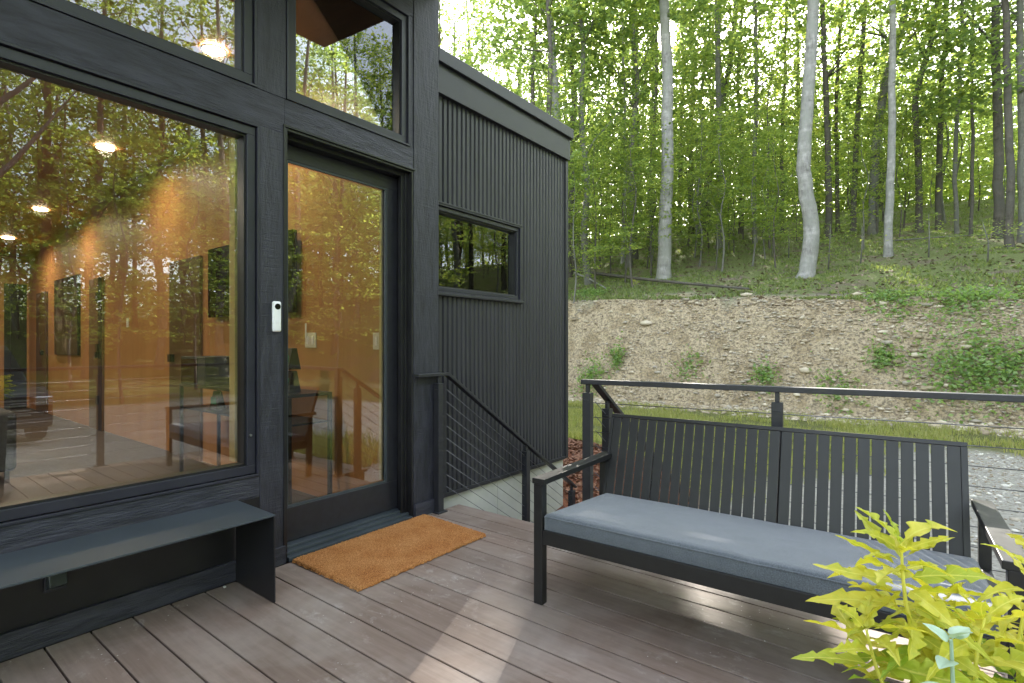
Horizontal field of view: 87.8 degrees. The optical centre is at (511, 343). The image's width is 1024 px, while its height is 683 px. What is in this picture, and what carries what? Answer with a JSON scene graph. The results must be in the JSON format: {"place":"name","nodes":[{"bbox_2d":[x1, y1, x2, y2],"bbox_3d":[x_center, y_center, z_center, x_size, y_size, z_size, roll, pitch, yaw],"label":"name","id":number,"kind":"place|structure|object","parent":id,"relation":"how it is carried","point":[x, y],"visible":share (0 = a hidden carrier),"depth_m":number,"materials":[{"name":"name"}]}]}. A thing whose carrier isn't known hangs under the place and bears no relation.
{"place":"outdoors","nodes":[
{"label":"outdoors","id":0,"kind":"place"},
{"bbox_2d":[34,198,1023,594],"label":"ground","id":1,"kind":"structure","parent":0,"point":[850,354],"depth_m":15.74,"materials":[{"name":"beige soil"}]},
{"bbox_2d":[0,0,573,662],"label":"cabin","id":2,"kind":"object","parent":1,"relation":"on","point":[398,168],"visible":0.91,"depth_m":3.92,"materials":[{"name":"black wood"}]},
{"bbox_2d":[0,407,15,483],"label":"armchair","id":3,"kind":"object","parent":2,"relation":"on","point":[7,441],"visible":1,"depth_m":4.45,"materials":[{"name":"grey fabric"}]},
{"bbox_2d":[4,283,26,409],"bbox_3d":[-8.974,0.045,9.604,0.060,2.250,0.303,0,0,38],"label":"patio door","id":4,"kind":"structure","parent":2,"relation":"in","point":[15,295],"depth_m":9.59,"materials":[{"name":"clear glass"}]},
{"bbox_2d":[36,291,47,413],"bbox_3d":[-8.066,0.145,9.092,0.664,2.050,0.075,0,0,38],"label":"interior door","id":5,"kind":"structure","parent":2,"relation":"in","point":[41,298],"depth_m":9.03,"materials":[{"name":"black wood"}]},
{"bbox_2d":[54,274,80,355],"bbox_3d":[-6.848,-0.425,8.177,1.283,1.190,0.038,0,0,38],"label":"picture","id":6,"kind":"object","parent":2,"relation":"attached to","point":[67,315],"visible":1,"depth_m":8.08,"materials":[{"name":"black plastic"}]},
{"bbox_2d":[89,277,103,430],"bbox_3d":[-5.724,0.135,7.289,0.556,2.070,0.075,0,0,38],"label":"interior door","id":7,"kind":"structure","parent":2,"relation":"in","point":[93,283],"depth_m":7.31,"materials":[{"name":"wood"}]},
{"bbox_2d":[0,40,259,526],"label":"window","id":8,"kind":"structure","parent":2,"relation":"in","point":[15,58],"depth_m":2.54,"materials":[{"name":"black plastic"}]},
{"bbox_2d":[29,0,256,87],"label":"window","id":9,"kind":"structure","parent":2,"relation":"in","point":[245,70],"depth_m":2.54,"materials":[{"name":"black plastic"}]},
{"bbox_2d":[167,255,202,461],"bbox_3d":[-3.406,0.145,5.504,0.756,2.050,0.075,0,0,38],"label":"interior door","id":10,"kind":"structure","parent":2,"relation":"in","point":[185,275],"depth_m":5.47,"materials":[{"name":"black wood"}]},
{"bbox_2d":[208,229,296,317],"bbox_3d":[-2.289,-0.575,4.646,1.496,0.650,0.070,0,0,38],"label":"television","id":11,"kind":"object","parent":2,"relation":"attached to","point":[218,281],"visible":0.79,"depth_m":4.88,"materials":[{"name":"glass"}]},
{"bbox_2d":[179,383,331,504],"bbox_3d":[-2.126,0.759,4.287,1.800,0.822,0.340,0,0,38],"label":"console table","id":12,"kind":"object","parent":2,"relation":"in","point":[294,420],"visible":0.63,"depth_m":3.87,"materials":[{"name":"black wood"}]},
{"bbox_2d":[181,356,228,385],"bbox_3d":[-2.615,0.228,4.636,0.480,0.240,0.325,0,0,38],"label":"microwave","id":13,"kind":"object","parent":12,"relation":"on","point":[205,370],"visible":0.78,"depth_m":4.46,"materials":[{"name":"grey metal"}]},
{"bbox_2d":[287,144,396,541],"bbox_3d":[-1.040,-0.005,3.280,0.073,2.230,0.837,0,0,38],"label":"door","id":14,"kind":"structure","parent":2,"relation":"in","point":[311,516],"depth_m":3.47,"materials":[{"name":"black"}]},
{"bbox_2d":[286,0,409,146],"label":"window","id":15,"kind":"structure","parent":2,"relation":"in","point":[370,39],"depth_m":3.35,"materials":[{"name":"black plastic"}]},
{"bbox_2d":[439,201,523,303],"bbox_3d":[-0.263,-0.689,4.226,0.123,0.677,1.054,0,0,38],"label":"window","id":16,"kind":"structure","parent":2,"relation":"in","point":[480,254],"depth_m":4.23,"materials":[{"name":"black plastic"}]},
{"bbox_2d":[414,372,576,522],"bbox_3d":[-0.012,1.160,4.351,0.090,1.918,2.050,0,0,38],"label":"handrail","id":17,"kind":"object","parent":2,"relation":"attached to","point":[439,449],"visible":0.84,"depth_m":3.90,"materials":[{"name":"metal"}]},
{"bbox_2d":[439,0,502,85],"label":"tree","id":18,"kind":"object","parent":1,"relation":"on","point":[441,28],"visible":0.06,"depth_m":28.28,"materials":[{"name":"green plant"}]},
{"bbox_2d":[440,0,509,83],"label":"tree","id":19,"kind":"object","parent":1,"relation":"on","point":[454,27],"visible":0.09,"depth_m":35.00,"materials":[{"name":"green plant"}]},
{"bbox_2d":[454,0,542,99],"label":"tree","id":20,"kind":"object","parent":1,"relation":"on","point":[480,31],"visible":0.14,"depth_m":31.80,"materials":[{"name":"green plant"}]},
{"bbox_2d":[449,0,601,178],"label":"tree","id":21,"kind":"object","parent":1,"relation":"on","point":[533,45],"visible":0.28,"depth_m":23.63,"materials":[{"name":"green plant"}]},
{"bbox_2d":[453,0,641,201],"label":"tree","id":22,"kind":"object","parent":1,"relation":"on","point":[500,29],"visible":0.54,"depth_m":20.86,"materials":[{"name":"green plant"}]},
{"bbox_2d":[467,0,634,119],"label":"tree","id":23,"kind":"object","parent":1,"relation":"on","point":[566,17],"visible":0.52,"depth_m":23.86,"materials":[{"name":"green plant"}]},
{"bbox_2d":[495,2,645,268],"bbox_3d":[3.460,-14.002,29.580,8.163,20.112,7.177,0,0,-45],"label":"tree","id":24,"kind":"object","parent":1,"relation":"on","point":[543,97],"visible":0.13,"depth_m":28.94,"materials":[{"name":"green plant"}]},
{"bbox_2d":[500,2,652,277],"bbox_3d":[2.728,-12.598,26.535,7.384,19.077,7.404,0,0,-15],"label":"tree","id":25,"kind":"object","parent":1,"relation":"on","point":[570,274],"visible":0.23,"depth_m":26.52,"materials":[{"name":"green plant"}]},
{"bbox_2d":[511,0,660,284],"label":"tree","id":26,"kind":"object","parent":1,"relation":"on","point":[581,97],"visible":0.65,"depth_m":23.56,"materials":[{"name":"green plant"}]},
{"bbox_2d":[568,147,621,302],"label":"young tree","id":27,"kind":"object","parent":1,"relation":"on","point":[574,204],"visible":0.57,"depth_m":20.67,"materials":[{"name":"green plant"}]},
{"bbox_2d":[571,127,637,265],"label":"young tree","id":28,"kind":"object","parent":1,"relation":"on","point":[601,194],"visible":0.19,"depth_m":28.67,"materials":[{"name":"green plant"}]},
{"bbox_2d":[568,118,654,288],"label":"young tree","id":29,"kind":"object","parent":1,"relation":"on","point":[597,189],"visible":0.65,"depth_m":21.91,"materials":[{"name":"green plant"}]},
{"bbox_2d":[569,152,654,273],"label":"young tree","id":30,"kind":"object","parent":1,"relation":"on","point":[626,214],"visible":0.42,"depth_m":24.30,"materials":[{"name":"green plant"}]},
{"bbox_2d":[554,0,696,263],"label":"tree","id":31,"kind":"object","parent":1,"relation":"on","point":[622,64],"visible":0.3,"depth_m":28.59,"materials":[{"name":"green plant"}]},
{"bbox_2d":[563,438,689,504],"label":"mulch","id":32,"kind":"object","parent":1,"relation":"on","point":[574,443],"visible":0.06,"depth_m":6.20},
{"bbox_2d":[584,139,670,283],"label":"young tree","id":33,"kind":"object","parent":1,"relation":"on","point":[628,201],"visible":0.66,"depth_m":22.62,"materials":[{"name":"green plant"}]},
{"bbox_2d":[555,0,703,266],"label":"tree","id":34,"kind":"object","parent":1,"relation":"on","point":[638,71],"visible":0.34,"depth_m":26.50,"materials":[{"name":"green plant"}]},
{"bbox_2d":[578,99,696,287],"bbox_3d":[4.839,-5.762,21.446,4.359,7.351,4.593,0,0,-37],"label":"young tree","id":35,"kind":"object","parent":1,"relation":"on","point":[631,121],"visible":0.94,"depth_m":21.22,"materials":[{"name":"green plant"}]},
{"bbox_2d":[568,0,720,258],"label":"tree","id":36,"kind":"object","parent":1,"relation":"on","point":[636,255],"visible":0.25,"depth_m":29.09,"materials":[{"name":"green plant"}]},
{"bbox_2d":[605,154,686,267],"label":"young tree","id":37,"kind":"object","parent":1,"relation":"on","point":[648,243],"visible":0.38,"depth_m":25.26,"materials":[{"name":"green plant"}]},
{"bbox_2d":[590,1,714,245],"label":"tree","id":38,"kind":"object","parent":1,"relation":"on","point":[656,94],"visible":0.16,"depth_m":34.06,"materials":[{"name":"green plant"}]},
{"bbox_2d":[614,120,698,276],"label":"young tree","id":39,"kind":"object","parent":1,"relation":"on","point":[656,204],"visible":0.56,"depth_m":23.09,"materials":[{"name":"green plant"}]},
{"bbox_2d":[592,0,730,279],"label":"tree","id":40,"kind":"object","parent":1,"relation":"on","point":[664,243],"visible":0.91,"depth_m":22.33,"materials":[{"name":"grey plant"}]},
{"bbox_2d":[615,0,750,235],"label":"tree","id":41,"kind":"object","parent":1,"relation":"on","point":[675,50],"visible":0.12,"depth_m":37.62,"materials":[{"name":"green plant"}]},
{"bbox_2d":[639,78,735,245],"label":"young tree","id":42,"kind":"object","parent":1,"relation":"on","point":[687,97],"visible":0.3,"depth_m":31.11,"materials":[{"name":"green plant"}]},
{"bbox_2d":[631,0,752,234],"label":"tree","id":43,"kind":"object","parent":1,"relation":"on","point":[691,227],"visible":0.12,"depth_m":37.41,"materials":[{"name":"green plant"}]},
{"bbox_2d":[655,116,743,257],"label":"young tree","id":44,"kind":"object","parent":1,"relation":"on","point":[696,156],"visible":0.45,"depth_m":27.06,"materials":[{"name":"green plant"}]},
{"bbox_2d":[642,59,767,266],"bbox_3d":[8.770,-7.853,24.316,5.475,9.026,5.073,0,0,27],"label":"young tree","id":45,"kind":"object","parent":1,"relation":"on","point":[687,120],"visible":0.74,"depth_m":24.00,"materials":[{"name":"green plant"}]},
{"bbox_2d":[652,2,783,237],"bbox_3d":[12.638,-16.348,33.243,8.082,19.906,7.105,0,0,14],"label":"tree","id":46,"kind":"object","parent":1,"relation":"on","point":[722,84],"visible":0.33,"depth_m":32.61,"materials":[{"name":"green plant"}]},
{"bbox_2d":[669,0,774,249],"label":"tree","id":47,"kind":"object","parent":1,"relation":"on","point":[718,31],"visible":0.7,"depth_m":29.47,"materials":[{"name":"green plant"}]},
{"bbox_2d":[671,107,781,270],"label":"young tree","id":48,"kind":"object","parent":1,"relation":"on","point":[723,125],"visible":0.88,"depth_m":22.06,"materials":[{"name":"green plant"}]},
{"bbox_2d":[670,0,782,239],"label":"tree","id":49,"kind":"object","parent":1,"relation":"on","point":[728,64],"visible":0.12,"depth_m":33.90,"materials":[{"name":"green plant"}]},
{"bbox_2d":[698,135,772,252],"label":"young tree","id":50,"kind":"object","parent":1,"relation":"on","point":[718,218],"visible":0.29,"depth_m":26.02,"materials":[{"name":"green plant"}]},
{"bbox_2d":[674,0,801,233],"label":"tree","id":51,"kind":"object","parent":1,"relation":"on","point":[760,106],"visible":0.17,"depth_m":32.94,"materials":[{"name":"green plant"}]},
{"bbox_2d":[680,0,838,243],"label":"tree","id":52,"kind":"object","parent":1,"relation":"on","point":[822,43],"visible":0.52,"depth_m":28.93,"materials":[{"name":"green plant"}]},
{"bbox_2d":[693,92,833,265],"bbox_3d":[10.288,-7.080,22.643,5.335,7.888,4.267,0,0,-22],"label":"young tree","id":53,"kind":"object","parent":1,"relation":"on","point":[739,159],"visible":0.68,"depth_m":22.53,"materials":[{"name":"green plant"}]},
{"bbox_2d":[718,128,819,258],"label":"young tree","id":54,"kind":"object","parent":1,"relation":"on","point":[774,185],"visible":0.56,"depth_m":23.64,"materials":[{"name":"green plant"}]},
{"bbox_2d":[522,15,1017,240],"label":"wood","id":55,"kind":"object","parent":1,"relation":"on","point":[949,188],"visible":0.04,"depth_m":40.95,"materials":[{"name":"green plant"}]},
{"bbox_2d":[718,122,833,267],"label":"young tree","id":56,"kind":"object","parent":1,"relation":"on","point":[760,211],"visible":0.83,"depth_m":21.12,"materials":[{"name":"green plant"}]},
{"bbox_2d":[732,95,822,233],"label":"young tree","id":57,"kind":"object","parent":1,"relation":"on","point":[773,106],"visible":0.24,"depth_m":29.55,"materials":[{"name":"green plant"}]},
{"bbox_2d":[704,25,855,248],"bbox_3d":[12.529,-10.100,26.017,6.226,11.312,6.039,0,0,-22],"label":"young tree","id":58,"kind":"object","parent":1,"relation":"on","point":[766,64],"visible":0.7,"depth_m":25.68,"materials":[{"name":"green plant"}]},
{"bbox_2d":[738,0,827,277],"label":"tree","id":59,"kind":"object","parent":1,"relation":"on","point":[810,246],"visible":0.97,"depth_m":18.73,"materials":[{"name":"grey plant"}]},
{"bbox_2d":[711,0,874,234],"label":"tree","id":60,"kind":"object","parent":1,"relation":"on","point":[798,46],"visible":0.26,"depth_m":30.64,"materials":[{"name":"green plant"}]},
{"bbox_2d":[568,197,1023,306],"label":"ground cover","id":61,"kind":"object","parent":1,"relation":"on","point":[968,277],"visible":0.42,"depth_m":20.34,"materials":[{"name":"green plant"}]},
{"bbox_2d":[573,269,749,289],"bbox_3d":[5.136,-2.874,22.521,0.422,2.206,11.540,0,0,-25],"label":"fallen log","id":62,"kind":"object","parent":61,"relation":"on","point":[655,280],"visible":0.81,"depth_m":20.69,"materials":[{"name":"brown wood"}]},
{"bbox_2d":[568,297,1023,437],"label":"rubble","id":63,"kind":"object","parent":1,"relation":"on","point":[806,370],"visible":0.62,"depth_m":14.41,"materials":[{"name":"beige stone"}]},
{"bbox_2d":[568,221,1023,315],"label":"leaf litter","id":64,"kind":"object","parent":1,"relation":"on","point":[871,291],"visible":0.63,"depth_m":19.17,"materials":[{"name":"plant"}]},
{"bbox_2d":[739,0,874,220],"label":"tree","id":65,"kind":"object","parent":1,"relation":"on","point":[845,1],"visible":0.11,"depth_m":36.62,"materials":[{"name":"green plant"}]},
{"bbox_2d":[765,0,885,238],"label":"tree","id":66,"kind":"object","parent":1,"relation":"on","point":[826,74],"visible":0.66,"depth_m":27.09,"materials":[{"name":"green plant"}]},
{"bbox_2d":[806,351,870,414],"bbox_3d":[8.338,0.986,13.711,1.176,1.599,1.586,0,0,-41],"label":"weed","id":67,"kind":"object","parent":1,"relation":"on","point":[835,397],"visible":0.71,"depth_m":13.67,"materials":[{"name":"green plant"}]},
{"bbox_2d":[753,0,926,231],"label":"tree","id":68,"kind":"object","parent":1,"relation":"on","point":[836,85],"visible":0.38,"depth_m":28.99,"materials":[{"name":"green plant"}]},
{"bbox_2d":[772,0,955,232],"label":"tree","id":69,"kind":"object","parent":1,"relation":"on","point":[857,107],"visible":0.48,"depth_m":27.67,"materials":[{"name":"green plant"}]},
{"bbox_2d":[815,111,919,248],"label":"young tree","id":70,"kind":"object","parent":1,"relation":"on","point":[865,180],"visible":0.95,"depth_m":22.76,"materials":[{"name":"green plant"}]},
{"bbox_2d":[822,0,914,256],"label":"tree","id":71,"kind":"object","parent":1,"relation":"on","point":[889,204],"visible":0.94,"depth_m":20.41,"materials":[{"name":"grey plant"}]},
{"bbox_2d":[836,106,921,233],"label":"young tree","id":72,"kind":"object","parent":1,"relation":"on","point":[878,121],"visible":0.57,"depth_m":26.03,"materials":[{"name":"green plant"}]},
{"bbox_2d":[827,0,949,206],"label":"tree","id":73,"kind":"object","parent":1,"relation":"on","point":[874,22],"visible":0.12,"depth_m":38.59,"materials":[{"name":"green plant"}]},
{"bbox_2d":[794,0,989,234],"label":"tree","id":74,"kind":"object","parent":1,"relation":"on","point":[873,179],"visible":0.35,"depth_m":26.25,"materials":[{"name":"green plant"}]},
{"bbox_2d":[822,34,961,221],"bbox_3d":[20.995,-12.688,30.490,7.381,11.782,7.299,0,0,1],"label":"young tree","id":75,"kind":"object","parent":1,"relation":"on","point":[882,204],"visible":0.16,"depth_m":30.70,"materials":[{"name":"green plant"}]},
{"bbox_2d":[860,329,923,383],"bbox_3d":[9.726,0.290,13.578,0.920,1.418,1.361,0,0,-42],"label":"weed","id":76,"kind":"object","parent":1,"relation":"on","point":[884,361],"visible":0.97,"depth_m":13.68,"materials":[{"name":"green plant"}]},
{"bbox_2d":[845,285,944,331],"bbox_3d":[10.403,-0.996,14.545,2.006,1.382,1.401,0,0,16],"label":"weed","id":77,"kind":"object","parent":1,"relation":"on","point":[891,297],"visible":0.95,"depth_m":14.54,"materials":[{"name":"green plant"}]},
{"bbox_2d":[854,116,943,237],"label":"young tree","id":78,"kind":"object","parent":1,"relation":"on","point":[898,164],"visible":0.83,"depth_m":24.39,"materials":[{"name":"green plant"}]},
{"bbox_2d":[843,82,988,229],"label":"young tree","id":79,"kind":"object","parent":1,"relation":"on","point":[906,108],"visible":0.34,"depth_m":26.38,"materials":[{"name":"green plant"}]},
{"bbox_2d":[837,0,1016,233],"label":"tree","id":80,"kind":"object","parent":1,"relation":"on","point":[954,184],"visible":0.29,"depth_m":23.66,"materials":[{"name":"green plant"}]},
{"bbox_2d":[846,0,1015,229],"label":"tree","id":81,"kind":"object","parent":1,"relation":"on","point":[938,182],"visible":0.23,"depth_m":25.20,"materials":[{"name":"green plant"}]},
{"bbox_2d":[862,0,1016,234],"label":"tree","id":82,"kind":"object","parent":1,"relation":"on","point":[909,116],"visible":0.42,"depth_m":22.83,"materials":[{"name":"green plant"}]},
{"bbox_2d":[861,0,1017,222],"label":"young tree","id":83,"kind":"object","parent":1,"relation":"on","point":[988,142],"visible":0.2,"depth_m":26.50,"materials":[{"name":"green plant"}]},
{"bbox_2d":[864,0,1023,238],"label":"tree","id":84,"kind":"object","parent":1,"relation":"on","point":[997,180],"visible":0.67,"depth_m":20.80,"materials":[{"name":"green plant"}]},
{"bbox_2d":[869,0,1023,248],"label":"tree","id":85,"kind":"object","parent":1,"relation":"on","point":[1006,43],"visible":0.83,"depth_m":18.94,"materials":[{"name":"green plant"}]},
{"bbox_2d":[878,0,1015,232],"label":"tree","id":86,"kind":"object","parent":1,"relation":"on","point":[919,209],"visible":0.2,"depth_m":25.01,"materials":[{"name":"green plant"}]},
{"bbox_2d":[880,287,1023,426],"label":"weed","id":87,"kind":"object","parent":1,"relation":"on","point":[960,356],"visible":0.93,"depth_m":12.55,"materials":[{"name":"green plant"}]},
{"bbox_2d":[898,66,1017,191],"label":"young tree","id":88,"kind":"object","parent":1,"relation":"on","point":[980,139],"visible":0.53,"depth_m":24.71,"materials":[{"name":"green plant"}]},
{"bbox_2d":[895,273,1023,348],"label":"weed","id":89,"kind":"object","parent":1,"relation":"on","point":[981,292],"visible":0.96,"depth_m":13.54,"materials":[{"name":"green plant"}]},
{"bbox_2d":[896,0,1023,242],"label":"tree","id":90,"kind":"object","parent":1,"relation":"on","point":[1018,14],"visible":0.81,"depth_m":19.37,"materials":[{"name":"green plant"}]},
{"bbox_2d":[943,98,1017,210],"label":"young tree","id":91,"kind":"object","parent":1,"relation":"on","point":[981,158],"visible":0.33,"depth_m":29.04,"materials":[{"name":"green plant"}]},
{"bbox_2d":[952,323,1023,424],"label":"weed","id":92,"kind":"object","parent":1,"relation":"on","point":[1017,359],"visible":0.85,"depth_m":12.05,"materials":[{"name":"green plant"}]},
{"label":"deck framing","id":93,"kind":"structure","parent":1,"relation":"on","visible":0},
{"bbox_2d":[0,504,1005,682],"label":"deck","id":94,"kind":"structure","parent":93,"relation":"on","point":[472,612],"depth_m":2.15,"materials":[{"name":"wood"}]},
{"bbox_2d":[0,500,275,602],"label":"bench","id":95,"kind":"object","parent":94,"relation":"on","point":[255,549],"visible":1,"depth_m":2.20,"materials":[{"name":"grey metal"}]},
{"bbox_2d":[292,514,485,591],"bbox_3d":[-0.659,1.154,3.048,0.595,0.026,0.970,0,0,38],"label":"doormat","id":96,"kind":"object","parent":94,"relation":"on","point":[367,560],"visible":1,"depth_m":2.95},
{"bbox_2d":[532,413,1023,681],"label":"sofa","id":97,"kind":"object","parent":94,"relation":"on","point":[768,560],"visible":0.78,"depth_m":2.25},
{"bbox_2d":[581,379,1023,592],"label":"railing","id":98,"kind":"object","parent":94,"relation":"on","point":[776,413],"visible":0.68,"depth_m":2.65,"materials":[{"name":"metal"}]},
{"bbox_3d":[0.355,1.585,3.870,1.080,0.770,0.875,0,0,38],"label":"stairs","id":99,"kind":"object","parent":1,"relation":"on","visible":0},
{"bbox_2d":[592,385,688,506],"bbox_3d":[1.005,1.107,3.870,0.051,1.749,1.650,0,0,38],"label":"handrail","id":100,"kind":"object","parent":99,"relation":"attached to","point":[608,410],"visible":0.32,"depth_m":3.32,"materials":[{"name":"metal"}]},
{"bbox_2d":[440,0,1016,225],"label":"sky","id":101,"kind":"structure","parent":0,"point":[448,40],"materials":[{"name":"white"}]},
{"bbox_2d":[568,399,1023,506],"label":"grass","id":102,"kind":"structure","parent":0,"point":[574,433],"depth_m":10.93,"materials":[{"name":"green plant"}]},
{"bbox_2d":[791,595,984,682],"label":"plant","id":103,"kind":"object","parent":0,"point":[914,670],"visible":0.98,"depth_m":0.59,"materials":[{"name":"green plant"}]},
{"bbox_2d":[806,507,998,682],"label":"plant","id":104,"kind":"object","parent":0,"point":[930,609],"visible":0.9,"depth_m":0.61,"materials":[{"name":"green plant"}]},
{"bbox_2d":[865,569,1018,682],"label":"plant","id":105,"kind":"object","parent":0,"point":[925,649],"visible":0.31,"depth_m":0.65,"materials":[{"name":"yellow plant"}]},
{"bbox_2d":[863,586,1023,682],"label":"plant","id":106,"kind":"object","parent":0,"point":[1001,658],"visible":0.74,"depth_m":0.57,"materials":[{"name":"green plant"}]},
{"bbox_2d":[922,623,972,682],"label":"sprig","id":107,"kind":"object","parent":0,"point":[960,632],"visible":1,"depth_m":0.51,"materials":[{"name":"green plant"}]},
{"bbox_2d":[945,534,1023,682],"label":"plant","id":108,"kind":"object","parent":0,"point":[999,587],"visible":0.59,"depth_m":0.62,"materials":[{"name":"yellow plant"}]},
{"bbox_2d":[945,447,1023,569],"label":"gravel","id":109,"kind":"structure","parent":0,"point":[1015,519],"depth_m":6.66,"materials":[{"name":"grey gravel"}]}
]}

